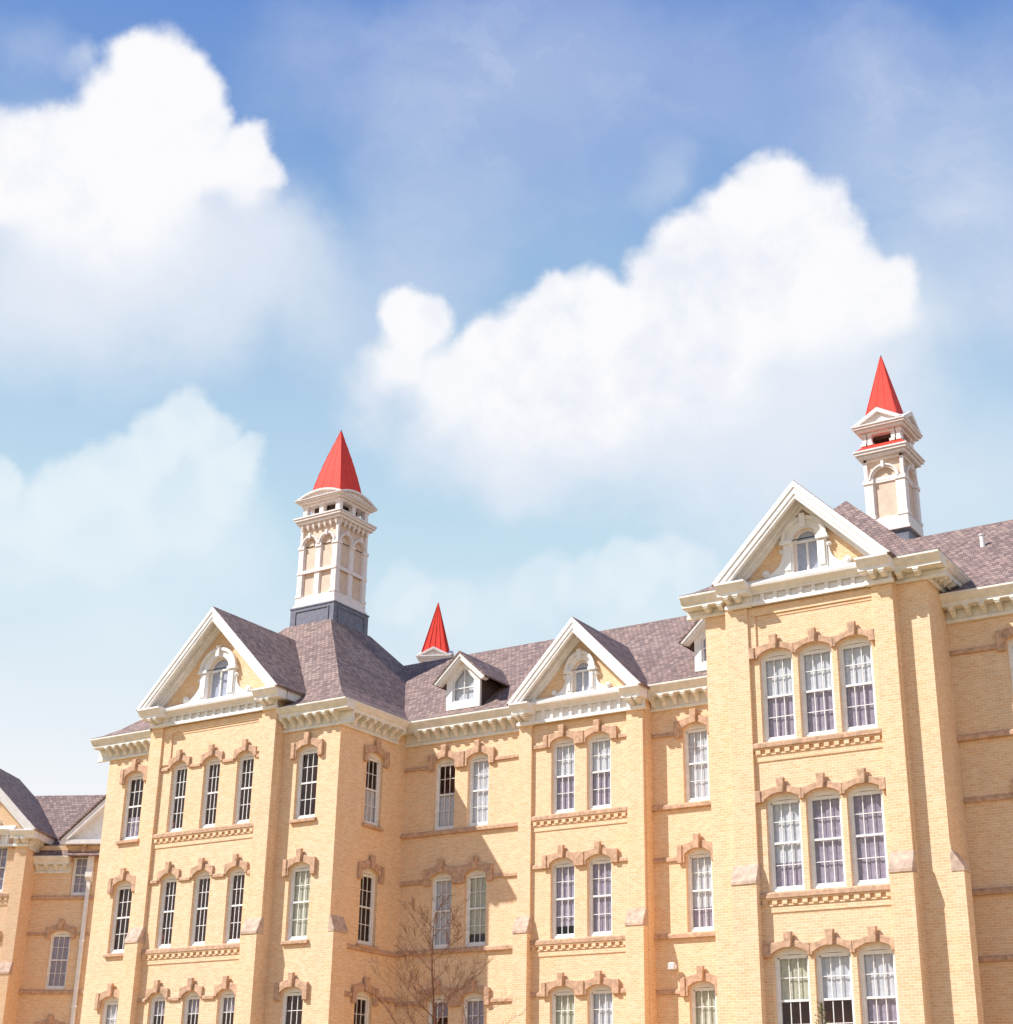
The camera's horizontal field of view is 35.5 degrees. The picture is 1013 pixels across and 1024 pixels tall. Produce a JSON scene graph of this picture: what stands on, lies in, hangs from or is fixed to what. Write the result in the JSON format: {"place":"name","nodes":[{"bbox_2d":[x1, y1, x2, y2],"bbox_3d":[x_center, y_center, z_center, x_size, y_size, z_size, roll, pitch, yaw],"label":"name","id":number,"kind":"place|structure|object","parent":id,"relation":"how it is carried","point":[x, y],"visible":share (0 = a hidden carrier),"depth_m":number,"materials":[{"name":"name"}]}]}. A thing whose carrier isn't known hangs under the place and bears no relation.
{"place":"outdoors","nodes":[
{"label":"outdoors","id":0,"kind":"place"},
{"bbox_2d":[0,769,105,1023],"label":"brick wing building","id":1,"kind":"structure","parent":0,"point":[49,851],"depth_m":73.35,"materials":[{"name":"beige brick"}]},
{"bbox_2d":[0,847,7,891],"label":"window","id":2,"kind":"structure","parent":1,"relation":"in","point":[3,850],"depth_m":73.76,"materials":[{"name":"white paint"}]},
{"bbox_2d":[45,930,70,988],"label":"window","id":3,"kind":"structure","parent":1,"relation":"in","point":[60,940],"depth_m":72.77,"materials":[{"name":"white paint"}]},
{"bbox_2d":[70,858,87,894],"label":"window","id":4,"kind":"structure","parent":1,"relation":"in","point":[78,886],"depth_m":74.13,"materials":[{"name":"white paint"}]},
{"bbox_2d":[416,602,453,662],"bbox_3d":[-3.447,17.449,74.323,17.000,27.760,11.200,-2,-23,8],"label":"spire","id":5,"kind":"structure","parent":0,"point":[435,646],"depth_m":78.10,"materials":[{"name":"red metal"}]},
{"bbox_2d":[363,893,524,1023],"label":"bare tree","id":6,"kind":"object","parent":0,"point":[432,999],"visible":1,"depth_m":49.70,"materials":[{"name":"brown plant"}]},
{"bbox_2d":[0,0,1012,795],"label":"sky","id":7,"kind":"structure","parent":0,"point":[575,292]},
{"bbox_2d":[80,355,1012,1023],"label":"hospital building","id":8,"kind":"structure","parent":0,"point":[768,779],"depth_m":53.78,"materials":[{"name":"beige brick"}]},
{"bbox_2d":[102,997,118,1023],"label":"window","id":9,"kind":"structure","parent":8,"relation":"in","point":[110,1009],"depth_m":58.39,"materials":[{"name":"white paint"}]},
{"bbox_2d":[109,881,131,953],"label":"window","id":10,"kind":"structure","parent":8,"relation":"in","point":[125,885],"depth_m":59.68,"materials":[{"name":"white paint"}]},
{"bbox_2d":[122,772,142,839],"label":"window","id":11,"kind":"structure","parent":8,"relation":"in","point":[131,825],"depth_m":61.13,"materials":[{"name":"white paint"}]},
{"bbox_2d":[149,993,165,1023],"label":"window","id":12,"kind":"structure","parent":8,"relation":"in","point":[158,1001],"depth_m":56.67,"materials":[{"name":"white paint"}]},
{"bbox_2d":[157,874,176,947],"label":"window","id":13,"kind":"structure","parent":8,"relation":"in","point":[170,878],"depth_m":57.96,"materials":[{"name":"white paint"}]},
{"bbox_2d":[168,762,187,831],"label":"window","id":14,"kind":"structure","parent":8,"relation":"in","point":[181,766],"depth_m":59.58,"materials":[{"name":"white paint"}]},
{"bbox_2d":[183,991,199,1023],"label":"window","id":15,"kind":"structure","parent":8,"relation":"in","point":[192,1000],"depth_m":55.85,"materials":[{"name":"white paint"}]},
{"bbox_2d":[190,871,209,945],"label":"window","id":16,"kind":"structure","parent":8,"relation":"in","point":[203,875],"depth_m":57.13,"materials":[{"name":"white paint"}]},
{"bbox_2d":[201,757,219,827],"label":"window","id":17,"kind":"structure","parent":8,"relation":"in","point":[213,761],"depth_m":58.74,"materials":[{"name":"white paint"}]},
{"bbox_2d":[208,658,227,698],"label":"arched window","id":18,"kind":"structure","parent":8,"relation":"in","point":[218,678],"depth_m":60.26,"materials":[{"name":"white paint"}]},
{"bbox_2d":[218,989,234,1023],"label":"window","id":19,"kind":"structure","parent":8,"relation":"in","point":[227,998],"depth_m":55.01,"materials":[{"name":"white paint"}]},
{"bbox_2d":[225,867,244,942],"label":"window","id":20,"kind":"structure","parent":8,"relation":"in","point":[238,871],"depth_m":56.32,"materials":[{"name":"white paint"}]},
{"bbox_2d":[235,752,253,823],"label":"window","id":21,"kind":"structure","parent":8,"relation":"in","point":[247,756],"depth_m":57.92,"materials":[{"name":"white paint"}]},
{"bbox_2d":[281,987,301,1023],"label":"window","id":22,"kind":"structure","parent":8,"relation":"in","point":[293,991],"depth_m":54.02,"materials":[{"name":"white paint"}]},
{"bbox_2d":[287,863,310,940],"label":"window","id":23,"kind":"structure","parent":8,"relation":"in","point":[300,876],"depth_m":55.32,"materials":[{"name":"white paint"}]},
{"bbox_2d":[295,746,317,818],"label":"window","id":24,"kind":"structure","parent":8,"relation":"in","point":[308,750],"depth_m":56.97,"materials":[{"name":"white paint"}]},
{"bbox_2d":[354,991,369,1023],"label":"window","id":25,"kind":"structure","parent":8,"relation":"in","point":[363,996],"depth_m":54.96,"materials":[{"name":"white paint"}]},
{"bbox_2d":[358,869,374,945],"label":"window","id":26,"kind":"structure","parent":8,"relation":"in","point":[367,873],"depth_m":56.26,"materials":[{"name":"white paint"}]},
{"bbox_2d":[364,753,380,825],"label":"window","id":27,"kind":"structure","parent":8,"relation":"in","point":[371,796],"depth_m":57.75,"materials":[{"name":"white paint"}]},
{"bbox_2d":[428,994,447,1023],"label":"window","id":28,"kind":"structure","parent":8,"relation":"in","point":[438,1011],"depth_m":55.42,"materials":[{"name":"white paint"}]},
{"bbox_2d":[431,873,451,948],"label":"window","id":29,"kind":"structure","parent":8,"relation":"in","point":[442,884],"depth_m":56.74,"materials":[{"name":"white paint"}]},
{"bbox_2d":[435,758,454,829],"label":"window","id":30,"kind":"structure","parent":8,"relation":"in","point":[444,810],"depth_m":58.19,"materials":[{"name":"white paint"}]},
{"bbox_2d":[463,993,483,1023],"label":"window","id":31,"kind":"structure","parent":8,"relation":"in","point":[478,1006],"depth_m":54.65,"materials":[{"name":"white paint"}]},
{"bbox_2d":[465,870,486,946],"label":"window","id":32,"kind":"structure","parent":8,"relation":"in","point":[476,880],"depth_m":56.00,"materials":[{"name":"white paint"}]},
{"bbox_2d":[468,754,488,826],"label":"window","id":33,"kind":"structure","parent":8,"relation":"in","point":[479,765],"depth_m":57.57,"materials":[{"name":"white paint"}]},
{"bbox_2d":[552,859,574,938],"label":"window","id":34,"kind":"structure","parent":8,"relation":"in","point":[563,870],"depth_m":53.67,"materials":[{"name":"white paint"}]},
{"bbox_2d":[552,986,574,1023],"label":"window","id":35,"kind":"structure","parent":8,"relation":"in","point":[563,998],"depth_m":52.30,"materials":[{"name":"white paint"}]},
{"bbox_2d":[553,738,574,813],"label":"window","id":36,"kind":"structure","parent":8,"relation":"in","point":[563,749],"depth_m":55.24,"materials":[{"name":"white paint"}]},
{"bbox_2d":[574,661,588,692],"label":"arched window","id":37,"kind":"structure","parent":8,"relation":"in","point":[581,676],"depth_m":56.01,"materials":[{"name":"white paint"}]},
{"bbox_2d":[588,733,610,809],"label":"window","id":38,"kind":"structure","parent":8,"relation":"in","point":[599,745],"depth_m":54.53,"materials":[{"name":"white paint"}]},
{"bbox_2d":[589,855,611,935],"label":"window","id":39,"kind":"structure","parent":8,"relation":"in","point":[600,867],"depth_m":52.92,"materials":[{"name":"white glass"}]},
{"bbox_2d":[589,985,612,1023],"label":"window","id":40,"kind":"structure","parent":8,"relation":"in","point":[600,996],"depth_m":51.58,"materials":[{"name":"white paint"}]},
{"bbox_2d":[668,962,676,969],"bbox_3d":[5.340,14.567,50.788,0.255,0.220,0.310,-13,-26,30],"label":"flood light","id":41,"kind":"object","parent":8,"relation":"attached to","point":[672,965],"visible":1,"depth_m":50.67,"materials":[{"name":"grey metal"}]},
{"bbox_2d":[684,724,709,801],"bbox_3d":[6.433,8.412,53.102,0.940,2.660,0.155,-13,-26,30],"label":"window","id":42,"kind":"structure","parent":8,"relation":"in","point":[695,735],"depth_m":53.15,"materials":[{"name":"white paint"}]},
{"bbox_2d":[687,849,713,931],"bbox_3d":[6.362,12.294,51.499,0.940,2.660,0.154,-13,-26,30],"label":"window","id":43,"kind":"structure","parent":8,"relation":"in","point":[699,862],"depth_m":51.54,"materials":[{"name":"white paint"}]},
{"bbox_2d":[691,982,716,1023],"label":"window","id":44,"kind":"structure","parent":8,"relation":"in","point":[703,997],"depth_m":50.20,"materials":[{"name":"white paint"}]},
{"bbox_2d":[761,650,796,741],"bbox_3d":[7.860,5.276,45.509,1.030,2.710,0.155,-13,-26,30],"label":"window","id":45,"kind":"structure","parent":8,"relation":"in","point":[779,718],"depth_m":45.56,"materials":[{"name":"white paint"}]},
{"bbox_2d":[767,793,804,891],"bbox_3d":[7.789,9.157,43.906,1.030,2.710,0.154,-13,-26,30],"label":"window","id":46,"kind":"structure","parent":8,"relation":"in","point":[784,812],"depth_m":43.95,"materials":[{"name":"white paint"}]},
{"bbox_2d":[774,948,811,1023],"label":"window","id":47,"kind":"structure","parent":8,"relation":"in","point":[792,977],"depth_m":42.56,"materials":[{"name":"white paint"}]},
{"bbox_2d":[794,529,817,571],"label":"arched window","id":48,"kind":"structure","parent":8,"relation":"in","point":[806,557],"depth_m":46.45,"materials":[{"name":"white paint"}]},
{"bbox_2d":[799,643,836,736],"bbox_3d":[8.862,5.047,44.910,1.030,2.710,0.155,-13,-26,30],"label":"window","id":49,"kind":"structure","parent":8,"relation":"in","point":[815,660],"depth_m":44.95,"materials":[{"name":"white paint"}]},
{"bbox_2d":[807,789,845,888],"bbox_3d":[8.791,8.928,43.307,1.030,2.710,0.154,-13,-26,30],"label":"window","id":50,"kind":"structure","parent":8,"relation":"in","point":[827,857],"depth_m":43.35,"materials":[{"name":"white paint"}]},
{"bbox_2d":[816,945,854,1023],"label":"window","id":51,"kind":"structure","parent":8,"relation":"in","point":[833,963],"depth_m":41.96,"materials":[{"name":"white paint"}]},
{"bbox_2d":[838,637,877,731],"bbox_3d":[9.864,4.818,44.311,1.030,2.710,0.155,-13,-26,30],"label":"window","id":52,"kind":"structure","parent":8,"relation":"in","point":[858,697],"depth_m":44.35,"materials":[{"name":"white paint"}]},
{"bbox_2d":[848,784,888,885],"bbox_3d":[9.793,8.699,42.707,1.030,2.710,0.154,-13,-26,30],"label":"window","id":53,"kind":"structure","parent":8,"relation":"in","point":[865,802],"depth_m":42.75,"materials":[{"name":"white paint"}]},
{"bbox_2d":[858,943,899,1023],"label":"window","id":54,"kind":"structure","parent":8,"relation":"in","point":[877,967],"depth_m":41.27,"materials":[{"name":"white paint"}]},
{"bbox_2d":[1007,638,1012,691],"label":"window","id":55,"kind":"structure","parent":8,"relation":"in","point":[1010,643],"depth_m":44.06,"materials":[{"name":"white paint"}]},
{"bbox_2d":[814,1001,829,1023],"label":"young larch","id":56,"kind":"object","parent":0,"point":[822,1017],"visible":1,"depth_m":36.48,"materials":[{"name":"green plant"}]}
]}

